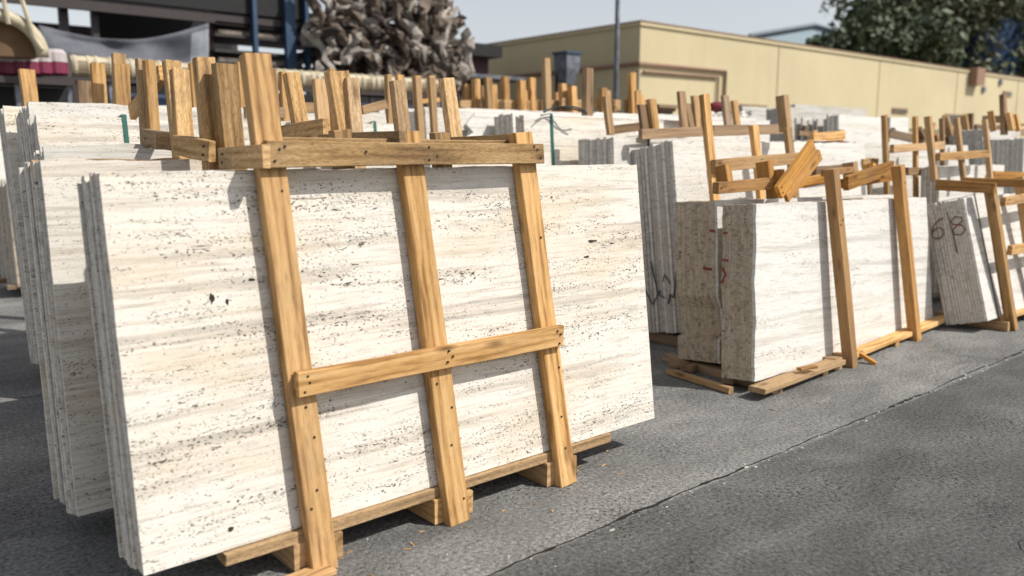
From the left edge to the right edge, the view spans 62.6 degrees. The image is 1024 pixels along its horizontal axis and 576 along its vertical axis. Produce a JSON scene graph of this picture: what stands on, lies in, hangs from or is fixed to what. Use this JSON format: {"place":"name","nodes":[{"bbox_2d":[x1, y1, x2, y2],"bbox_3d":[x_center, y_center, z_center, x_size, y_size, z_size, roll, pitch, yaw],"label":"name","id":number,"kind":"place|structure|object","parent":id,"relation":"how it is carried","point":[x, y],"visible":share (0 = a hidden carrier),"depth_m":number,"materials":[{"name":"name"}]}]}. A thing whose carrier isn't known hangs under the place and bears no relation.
{"place":"outdoors","nodes":[
{"label":"outdoors","id":0,"kind":"place"},
{"bbox_2d":[0,0,872,93],"label":"sky","id":1,"kind":"structure","parent":0,"point":[488,21],"materials":[{"name":"white"}]},
{"bbox_2d":[0,283,1023,575],"bbox_3d":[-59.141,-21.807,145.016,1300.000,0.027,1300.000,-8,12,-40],"label":"ground","id":2,"kind":"structure","parent":0,"point":[930,483],"depth_m":4.12,"materials":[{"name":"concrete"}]},
{"bbox_2d":[0,136,5,178],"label":"slab stack","id":3,"kind":"object","parent":2,"relation":"on","point":[2,172],"depth_m":10.93,"materials":[{"name":"white stone"}]},
{"bbox_2d":[0,278,20,289],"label":"timber crate","id":4,"kind":"object","parent":2,"relation":"on","point":[10,286],"visible":0.02,"depth_m":9.59,"materials":[{"name":"brown wood"}]},
{"bbox_2d":[0,179,20,286],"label":"slab stack","id":5,"kind":"object","parent":4,"relation":"on","point":[8,266],"visible":0.2,"depth_m":9.75,"materials":[{"name":"stone"}]},
{"bbox_2d":[0,106,38,363],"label":"slab stack","id":6,"kind":"object","parent":2,"relation":"on","point":[10,145],"visible":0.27,"depth_m":6.06,"materials":[{"name":"beige stone"}]},
{"bbox_2d":[18,69,38,106],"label":"timber crate","id":7,"kind":"object","parent":2,"relation":"on","point":[28,85],"visible":0.09,"depth_m":7.97,"materials":[{"name":"brown wood"}]},
{"bbox_2d":[0,75,74,108],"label":"steel shelf","id":8,"kind":"object","parent":2,"relation":"on","point":[10,93],"visible":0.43,"depth_m":11.88,"materials":[{"name":"grey metal"}]},
{"bbox_2d":[0,58,16,75],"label":"drum","id":9,"kind":"object","parent":8,"relation":"on","point":[6,67],"visible":0.54,"depth_m":11.48,"materials":[{"name":"plastic"}]},
{"bbox_2d":[13,59,26,75],"bbox_3d":[-6.854,-3.127,11.675,0.316,0.344,0.308,-8,12,-40],"label":"drum","id":10,"kind":"object","parent":8,"relation":"on","point":[19,64],"visible":0.27,"depth_m":11.56,"materials":[{"name":"plastic"}]},
{"bbox_2d":[0,0,49,58],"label":"cream arch","id":11,"kind":"structure","parent":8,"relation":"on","point":[21,37],"depth_m":11.18,"materials":[{"name":"plastic"}]},
{"bbox_2d":[26,58,41,75],"bbox_3d":[-6.735,-3.154,11.774,0.316,0.347,0.308,-8,12,-40],"label":"drum","id":12,"kind":"object","parent":8,"relation":"on","point":[32,64],"visible":0.33,"depth_m":11.68,"materials":[{"name":"plastic"}]},
{"bbox_2d":[38,52,54,75],"bbox_3d":[-6.613,-3.181,11.874,0.316,0.350,0.308,-8,12,-40],"label":"drum","id":13,"kind":"object","parent":8,"relation":"on","point":[45,66],"visible":0.47,"depth_m":11.78,"materials":[{"name":"plastic"}]},
{"bbox_2d":[49,49,67,75],"bbox_3d":[-6.490,-3.208,11.976,0.316,0.353,0.308,-8,12,-40],"label":"drum","id":14,"kind":"object","parent":8,"relation":"on","point":[59,60],"visible":0.73,"depth_m":11.88,"materials":[{"name":"plastic"}]},
{"bbox_2d":[33,143,246,159],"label":"slab stack","id":15,"kind":"object","parent":2,"relation":"on","point":[120,151],"visible":0.07,"depth_m":4.45,"materials":[{"name":"stone"}]},
{"bbox_2d":[0,0,302,87],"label":"open shed","id":16,"kind":"structure","parent":2,"relation":"on","point":[126,19],"depth_m":18.39,"materials":[{"name":"metal"}]},
{"bbox_2d":[38,23,208,62],"bbox_3d":[-7.545,-4.815,16.715,3.239,1.199,0.641,-8,12,-40],"label":"tarpaulin","id":17,"kind":"object","parent":16,"relation":"hanging from","point":[186,46],"visible":0.56,"depth_m":16.95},
{"bbox_2d":[0,76,471,108],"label":"steel cage","id":18,"kind":"object","parent":2,"relation":"on","point":[307,98],"visible":0.09,"depth_m":13.92,"materials":[{"name":"grey metal"}]},
{"bbox_2d":[67,54,455,95],"bbox_3d":[-3.937,-3.684,14.867,7.060,0.352,0.352,-8,12,-40],"label":"ribbed duct","id":19,"kind":"object","parent":18,"relation":"on","point":[78,66],"visible":0.28,"depth_m":14.86,"materials":[{"name":"beige plastic"}]},
{"bbox_2d":[76,53,437,150],"bbox_3d":[-1.689,-0.663,6.843,3.348,2.429,3.782,-8,12,-40],"label":"timber crate","id":20,"kind":"object","parent":2,"relation":"on","point":[143,105],"visible":0.28,"depth_m":6.37,"materials":[{"name":"brown wood"}]},
{"bbox_2d":[15,102,386,166],"bbox_3d":[-2.212,-0.472,6.730,2.813,1.896,0.414,-8,2,-40],"label":"slab stack","id":21,"kind":"object","parent":20,"relation":"on","point":[32,109],"visible":0.14,"depth_m":5.90,"materials":[{"name":"stone"}]},
{"bbox_2d":[27,114,393,159],"bbox_3d":[-1.997,-0.403,6.492,2.872,1.785,0.290,-8,5,-40],"label":"slab stack","id":22,"kind":"object","parent":20,"relation":"on","point":[62,130],"visible":0.17,"depth_m":5.62,"materials":[{"name":"beige stone"}]},
{"bbox_2d":[193,0,330,93],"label":"storage rack","id":23,"kind":"object","parent":2,"relation":"on","point":[255,36],"visible":0.42,"depth_m":19.07,"materials":[{"name":"blue metal"}]},
{"bbox_2d":[154,57,410,170],"bbox_3d":[-1.102,-0.112,4.431,1.066,2.114,2.091,8,12,42],"label":"timber crate","id":24,"kind":"object","parent":2,"relation":"on","point":[180,140],"visible":0.27,"depth_m":3.91,"materials":[{"name":"brown wood"}]},
{"bbox_2d":[18,157,547,516],"bbox_3d":[-0.926,0.065,4.449,2.771,1.493,0.384,-8,8,-40],"label":"slab stack","id":25,"kind":"object","parent":24,"relation":"on","point":[76,440],"visible":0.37,"depth_m":3.49,"materials":[{"name":"beige stone"}]},
{"bbox_2d":[297,0,474,100],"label":"driftwood heap","id":26,"kind":"object","parent":2,"relation":"on","point":[365,37],"visible":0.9,"depth_m":19.67,"materials":[{"name":"brown wood"}]},
{"bbox_2d":[376,108,414,113],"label":"slab stack","id":27,"kind":"object","parent":2,"relation":"on","point":[383,111],"depth_m":8.67,"materials":[{"name":"white stone"}]},
{"bbox_2d":[211,53,611,575],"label":"timber crate","id":28,"kind":"object","parent":2,"relation":"on","point":[313,544],"visible":0.77,"depth_m":3.60,"materials":[{"name":"brown wood"}]},
{"bbox_2d":[77,164,653,575],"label":"slab stack","id":29,"kind":"object","parent":28,"relation":"on","point":[199,452],"visible":0.93,"depth_m":3.44,"materials":[{"name":"beige stone"}]},
{"bbox_2d":[395,74,439,108],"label":"timber crate","id":30,"kind":"object","parent":2,"relation":"on","point":[399,77],"visible":0.14,"depth_m":9.78,"materials":[{"name":"brown wood"}]},
{"bbox_2d":[458,78,483,108],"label":"timber crate","id":31,"kind":"object","parent":2,"relation":"on","point":[466,101],"visible":0.16,"depth_m":12.96,"materials":[{"name":"brown wood"}]},
{"bbox_2d":[465,113,500,135],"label":"slab stack","id":32,"kind":"object","parent":2,"relation":"on","point":[477,124],"visible":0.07,"depth_m":8.26,"materials":[{"name":"white stone"}]},
{"bbox_2d":[456,43,527,99],"bbox_3d":[-1.805,-4.904,25.851,2.665,4.715,4.000,-8,12,-40],"label":"dark hut","id":33,"kind":"object","parent":2,"relation":"on","point":[482,54],"visible":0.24,"depth_m":24.52,"materials":[{"name":"grey metal"}]},
{"bbox_2d":[480,76,512,109],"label":"timber crate","id":34,"kind":"object","parent":2,"relation":"on","point":[490,100],"visible":0.22,"depth_m":12.86,"materials":[{"name":"brown wood"}]},
{"bbox_2d":[462,108,574,112],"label":"slab stack","id":35,"kind":"object","parent":2,"relation":"on","point":[513,110],"visible":0.01,"depth_m":10.27,"materials":[{"name":"white stone"}]},
{"bbox_2d":[409,107,637,138],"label":"slab stack","id":36,"kind":"object","parent":2,"relation":"on","point":[465,115],"visible":0.12,"depth_m":8.54,"materials":[{"name":"white stone"}]},
{"bbox_2d":[513,77,537,110],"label":"timber crate","id":37,"kind":"object","parent":2,"relation":"on","point":[526,100],"visible":0.2,"depth_m":13.04,"materials":[{"name":"brown wood"}]},
{"bbox_2d":[538,58,566,111],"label":"timber crate","id":38,"kind":"object","parent":2,"relation":"on","point":[546,102],"visible":0.21,"depth_m":12.57,"materials":[{"name":"brown wood"}]},
{"bbox_2d":[105,323,1021,575],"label":"stone crumbs","id":39,"kind":"object","parent":2,"relation":"on","point":[729,462],"visible":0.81,"depth_m":4.29,"materials":[{"name":"stone"}]},
{"bbox_2d":[552,51,582,91],"bbox_3d":[1.320,-3.673,20.498,0.520,3.997,0.520,-8,12,-40],"label":"air hopper","id":40,"kind":"object","parent":2,"relation":"on","point":[566,66],"visible":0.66,"depth_m":20.11,"materials":[{"name":"grey metal"}]},
{"bbox_2d":[559,86,581,112],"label":"timber crate","id":41,"kind":"object","parent":2,"relation":"on","point":[569,98],"visible":0.2,"depth_m":12.73,"materials":[{"name":"brown wood"}]},
{"bbox_2d":[494,113,678,134],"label":"slab stack","id":42,"kind":"object","parent":2,"relation":"on","point":[504,123],"visible":0.09,"depth_m":8.18,"materials":[{"name":"white stone"}]},
{"bbox_2d":[581,68,592,115],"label":"timber crate","id":43,"kind":"object","parent":2,"relation":"on","point":[587,90],"visible":0.11,"depth_m":8.71,"materials":[{"name":"brown wood"}]},
{"bbox_2d":[593,88,620,112],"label":"timber crate","id":44,"kind":"object","parent":2,"relation":"on","point":[615,103],"visible":0.15,"depth_m":12.93,"materials":[{"name":"brown wood"}]},
{"bbox_2d":[593,112,637,115],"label":"slab stack","id":45,"kind":"object","parent":2,"relation":"on","point":[616,113],"visible":0.03,"depth_m":10.36,"materials":[{"name":"white stone"}]},
{"bbox_2d":[613,0,619,112],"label":"lamp pole","id":46,"kind":"object","parent":2,"relation":"on","point":[616,54],"visible":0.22,"depth_m":20.09,"materials":[{"name":"grey metal"}]},
{"bbox_2d":[515,113,738,165],"bbox_3d":[1.363,-0.817,8.795,3.311,1.894,0.137,-8,8,-40],"label":"slab stack","id":47,"kind":"object","parent":2,"relation":"on","point":[558,137],"visible":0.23,"depth_m":7.95,"materials":[{"name":"beige stone"}]},
{"bbox_2d":[543,106,587,113],"bbox_3d":[0.492,-1.644,7.770,0.536,0.076,0.086,-6,11,-33],"label":"loose strapping","id":48,"kind":"object","parent":47,"relation":"on","point":[569,107],"visible":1,"depth_m":7.77,"materials":[{"name":"black plastic"}]},
{"bbox_2d":[624,72,645,113],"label":"timber crate","id":49,"kind":"object","parent":2,"relation":"on","point":[634,99],"visible":0.15,"depth_m":12.98,"materials":[{"name":"brown wood"}]},
{"bbox_2d":[337,345,1001,575],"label":"wood splinters","id":50,"kind":"object","parent":2,"relation":"on","point":[411,543],"visible":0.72,"depth_m":3.91,"materials":[{"name":"brown wood"}]},
{"bbox_2d":[578,136,766,164],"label":"slab stack","id":51,"kind":"object","parent":2,"relation":"on","point":[604,150],"visible":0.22,"depth_m":7.66,"materials":[{"name":"white stone"}]},
{"bbox_2d":[602,91,740,134],"bbox_3d":[1.595,-1.735,8.329,0.547,0.489,2.025,9,13,44],"label":"timber crate","id":52,"kind":"object","parent":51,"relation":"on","point":[689,114],"visible":0.79,"depth_m":8.78,"materials":[{"name":"brown wood"}]},
{"bbox_2d":[668,363,721,367],"bbox_3d":[1.418,0.598,6.439,0.440,0.030,0.056,0,8,23],"label":"loose stick","id":53,"kind":"object","parent":2,"relation":"on","point":[674,365],"visible":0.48,"depth_m":6.48,"materials":[{"name":"brown wood"}]},
{"bbox_2d":[666,368,733,393],"bbox_3d":[1.343,0.665,6.057,0.052,0.044,0.620,-6,11,-33],"label":"loose stick","id":54,"kind":"object","parent":2,"relation":"on","point":[721,387],"visible":1,"depth_m":6.01,"materials":[{"name":"brown wood"}]},
{"bbox_2d":[658,114,755,138],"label":"slab stack","id":55,"kind":"object","parent":2,"relation":"on","point":[747,121],"visible":0.08,"depth_m":11.22,"materials":[{"name":"white stone"}]},
{"bbox_2d":[638,94,799,346],"bbox_3d":[2.089,-0.676,7.736,2.135,2.164,1.124,-8,12,-40],"label":"timber crate","id":56,"kind":"object","parent":2,"relation":"on","point":[708,131],"visible":0.42,"depth_m":7.29,"materials":[{"name":"brown wood"}]},
{"bbox_2d":[626,140,866,332],"bbox_3d":[2.444,-0.588,8.197,3.233,1.629,0.503,-8,5,-40],"label":"slab stack","id":57,"kind":"object","parent":56,"relation":"on","point":[670,173],"visible":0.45,"depth_m":7.19,"materials":[{"name":"white stone"}]},
{"bbox_2d":[738,106,774,119],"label":"slab stack","id":58,"kind":"object","parent":2,"relation":"on","point":[759,113],"visible":0.13,"depth_m":16.12,"materials":[{"name":"stone"}]},
{"bbox_2d":[756,120,769,141],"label":"slab stack","id":59,"kind":"object","parent":2,"relation":"on","point":[764,136],"depth_m":12.04,"materials":[{"name":"white stone"}]},
{"bbox_2d":[711,110,753,117],"bbox_3d":[3.175,-2.464,12.165,1.312,0.270,0.471,-18,20,-62],"label":"stone rubble","id":60,"kind":"object","parent":59,"relation":"on","point":[744,115],"visible":0.3,"depth_m":12.05,"materials":[{"name":"white stone"}]},
{"bbox_2d":[710,102,721,112],"bbox_3d":[2.866,-2.540,11.836,0.405,0.154,0.200,-8,12,-40],"label":"cloth roll","id":61,"kind":"object","parent":60,"relation":"on","point":[716,107],"visible":0.51,"depth_m":11.73,"materials":[{"name":"red fabric"}]},
{"bbox_2d":[529,351,1023,559],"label":"joint chips","id":62,"kind":"object","parent":2,"relation":"on","point":[803,447],"visible":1,"depth_m":4.75,"materials":[{"name":"stone"}]},
{"bbox_2d":[766,107,803,141],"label":"slab stack","id":63,"kind":"object","parent":2,"relation":"on","point":[772,116],"visible":0.07,"depth_m":14.71,"materials":[{"name":"stone"}]},
{"bbox_2d":[745,23,833,43],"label":"gabled shed","id":64,"kind":"structure","parent":2,"relation":"on","point":[799,34],"depth_m":73.50,"materials":[{"name":"metal"}]},
{"bbox_2d":[662,139,944,394],"bbox_3d":[2.665,-0.346,7.068,3.590,1.759,1.180,-8,12,-40],"label":"timber crate","id":65,"kind":"object","parent":2,"relation":"on","point":[791,181],"visible":0.76,"depth_m":6.43,"materials":[{"name":"orange wood"}]},
{"bbox_2d":[675,194,893,363],"bbox_3d":[2.507,-0.189,7.375,3.173,1.235,0.367,-6,7,-44],"label":"slab stack","id":66,"kind":"object","parent":65,"relation":"on","point":[699,238],"visible":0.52,"depth_m":6.30,"materials":[{"name":"white stone"}]},
{"bbox_2d":[720,197,932,381],"bbox_3d":[2.737,-0.111,6.955,3.340,1.304,0.259,-5,6,-44],"label":"slab stack","id":67,"kind":"object","parent":65,"relation":"on","point":[779,309],"visible":0.77,"depth_m":6.20,"materials":[{"name":"white stone"}]},
{"bbox_2d":[794,141,846,142],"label":"stack","id":68,"kind":"object","parent":2,"relation":"on","point":[827,141],"visible":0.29,"depth_m":8.84,"materials":[{"name":"stone"}]},
{"bbox_2d":[796,125,845,140],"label":"timber crate","id":69,"kind":"object","parent":2,"relation":"on","point":[837,135],"visible":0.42,"depth_m":9.50,"materials":[{"name":"brown wood"}]},
{"bbox_2d":[794,114,856,140],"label":"slab stack","id":70,"kind":"object","parent":2,"relation":"on","point":[819,124],"visible":0.06,"depth_m":12.18,"materials":[{"name":"stone"}]},
{"bbox_2d":[790,104,865,118],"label":"slab stack","id":71,"kind":"object","parent":2,"relation":"on","point":[812,111],"visible":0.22,"depth_m":15.83,"materials":[{"name":"stone"}]},
{"bbox_2d":[805,32,866,52],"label":"broadleaf tree","id":72,"kind":"object","parent":2,"relation":"on","point":[814,39],"visible":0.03,"depth_m":50.68,"materials":[{"name":"green plant"}]},
{"bbox_2d":[828,115,881,141],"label":"slab stack","id":73,"kind":"object","parent":2,"relation":"on","point":[861,128],"visible":0.18,"depth_m":11.77,"materials":[{"name":"white stone"}]},
{"bbox_2d":[811,158,920,194],"bbox_3d":[3.789,-0.659,8.988,2.298,1.720,0.364,-8,12,-40],"label":"timber crate","id":74,"kind":"object","parent":2,"relation":"on","point":[908,171],"visible":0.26,"depth_m":9.05,"materials":[{"name":"brown wood"}]},
{"bbox_2d":[857,350,876,364],"bbox_3d":[2.787,0.548,6.647,0.190,0.034,0.048,36,27,26],"label":"loose stick","id":75,"kind":"object","parent":2,"relation":"on","point":[868,359],"visible":0.79,"depth_m":6.62,"materials":[{"name":"orange wood"}]},
{"bbox_2d":[847,141,912,197],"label":"slab stack","id":76,"kind":"object","parent":2,"relation":"on","point":[873,149],"visible":0.21,"depth_m":9.87,"materials":[{"name":"white stone"}]},
{"bbox_2d":[818,0,969,67],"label":"broadleaf tree","id":77,"kind":"object","parent":2,"relation":"on","point":[925,38],"visible":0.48,"depth_m":49.26,"materials":[{"name":"green plant"}]},
{"bbox_2d":[888,117,908,141],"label":"slab stack","id":78,"kind":"object","parent":2,"relation":"on","point":[901,124],"visible":0.12,"depth_m":13.80,"materials":[{"name":"white stone"}]},
{"bbox_2d":[881,115,944,196],"bbox_3d":[4.730,-0.986,10.018,0.651,2.042,2.502,4,10,26],"label":"timber crate","id":79,"kind":"object","parent":2,"relation":"on","point":[915,147],"visible":0.57,"depth_m":9.36,"materials":[{"name":"brown wood"}]},
{"bbox_2d":[818,0,1023,76],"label":"broadleaf tree","id":80,"kind":"object","parent":2,"relation":"on","point":[972,12],"visible":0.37,"depth_m":54.81,"materials":[{"name":"green plant"}]},
{"bbox_2d":[918,145,968,196],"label":"slab stack","id":81,"kind":"object","parent":2,"relation":"on","point":[923,159],"visible":0.06,"depth_m":11.22,"materials":[{"name":"stone"}]},
{"bbox_2d":[949,136,952,144],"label":"slab stack","id":82,"kind":"object","parent":2,"relation":"on","point":[950,140],"depth_m":13.55,"materials":[{"name":"stone"}]},
{"bbox_2d":[918,113,973,144],"bbox_3d":[6.958,-2.528,13.538,2.087,0.605,0.156,-8,12,-40],"label":"timber crate","id":83,"kind":"object","parent":82,"relation":"on","point":[967,121],"visible":0.46,"depth_m":13.54,"materials":[{"name":"brown wood"}]},
{"bbox_2d":[920,164,1004,292],"bbox_3d":[5.251,-0.732,9.808,1.810,1.388,0.199,-8,9,-40],"label":"slab stack","id":84,"kind":"object","parent":2,"relation":"on","point":[930,193],"visible":0.31,"depth_m":9.25,"materials":[{"name":"white stone"}]},
{"bbox_2d":[924,116,1023,181],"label":"timber crate","id":85,"kind":"object","parent":2,"relation":"on","point":[960,155],"visible":0.74,"depth_m":9.15,"materials":[{"name":"brown wood"}]},
{"bbox_2d":[935,176,1023,330],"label":"timber crate","id":86,"kind":"object","parent":2,"relation":"on","point":[1007,319],"visible":0.87,"depth_m":7.83,"materials":[{"name":"brown wood"}]},
{"bbox_2d":[927,193,1023,324],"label":"slab stack","id":87,"kind":"object","parent":86,"relation":"on","point":[962,249],"visible":0.82,"depth_m":7.89,"materials":[{"name":"white stone"}]},
{"bbox_2d":[949,18,1023,75],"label":"blue tank","id":88,"kind":"object","parent":2,"relation":"on","point":[1003,52],"visible":0.11,"depth_m":57.52,"materials":[{"name":"paint"}]},
{"bbox_2d":[953,129,1019,164],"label":"slab stack","id":89,"kind":"object","parent":2,"relation":"on","point":[970,138],"visible":0.12,"depth_m":13.04,"materials":[{"name":"stone"}]},
{"bbox_2d":[974,138,1023,193],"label":"slab stack","id":90,"kind":"object","parent":2,"relation":"on","point":[1008,153],"visible":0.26,"depth_m":12.32,"materials":[{"name":"white stone"}]},
{"bbox_2d":[974,94,1023,135],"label":"timber crate","id":91,"kind":"object","parent":90,"relation":"on","point":[1009,121],"visible":0.88,"depth_m":10.84,"materials":[{"name":"brown wood"}]},
{"bbox_2d":[985,0,1023,76],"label":"broadleaf tree","id":92,"kind":"object","parent":2,"relation":"on","point":[1020,55],"visible":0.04,"depth_m":57.34,"materials":[{"name":"green plant"}]},
{"bbox_2d":[625,104,677,114],"bbox_3d":[2.220,-2.822,13.362,0.488,0.141,0.700,-8,12,-40],"label":"beam pile","id":93,"kind":"object","parent":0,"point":[665,109],"visible":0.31,"depth_m":13.16,"materials":[{"name":"beige wood"}]},
{"bbox_2d":[487,20,1023,142],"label":"tan building","id":94,"kind":"structure","parent":0,"point":[665,62],"depth_m":26.66,"materials":[{"name":"beige paint"}]},
{"bbox_2d":[739,104,766,107],"bbox_3d":[7.546,-5.354,26.431,1.439,0.765,0.080,-8,12,-40],"label":"window","id":95,"kind":"structure","parent":94,"relation":"in","point":[739,104],"depth_m":26.31,"materials":[{"name":"glass"}]},
{"bbox_2d":[892,108,907,113],"bbox_3d":[15.013,-6.863,32.617,1.236,0.192,0.090,-8,12,-40],"label":"window","id":96,"kind":"structure","parent":94,"relation":"in","point":[894,110],"depth_m":32.57,"materials":[{"name":"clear glass"}]},
{"bbox_2d":[945,114,960,124],"bbox_3d":[19.215,-7.217,36.182,2.802,0.445,0.090,-8,12,-40],"label":"window","id":97,"kind":"structure","parent":94,"relation":"in","point":[951,116],"depth_m":35.67,"materials":[{"name":"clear glass"}]},
{"bbox_2d":[1003,91,1011,96],"bbox_3d":[23.032,-9.033,39.179,1.007,0.232,0.090,-8,12,-40],"label":"window","id":98,"kind":"structure","parent":94,"relation":"in","point":[1009,93],"depth_m":39.18,"materials":[{"name":"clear glass"}]}
]}

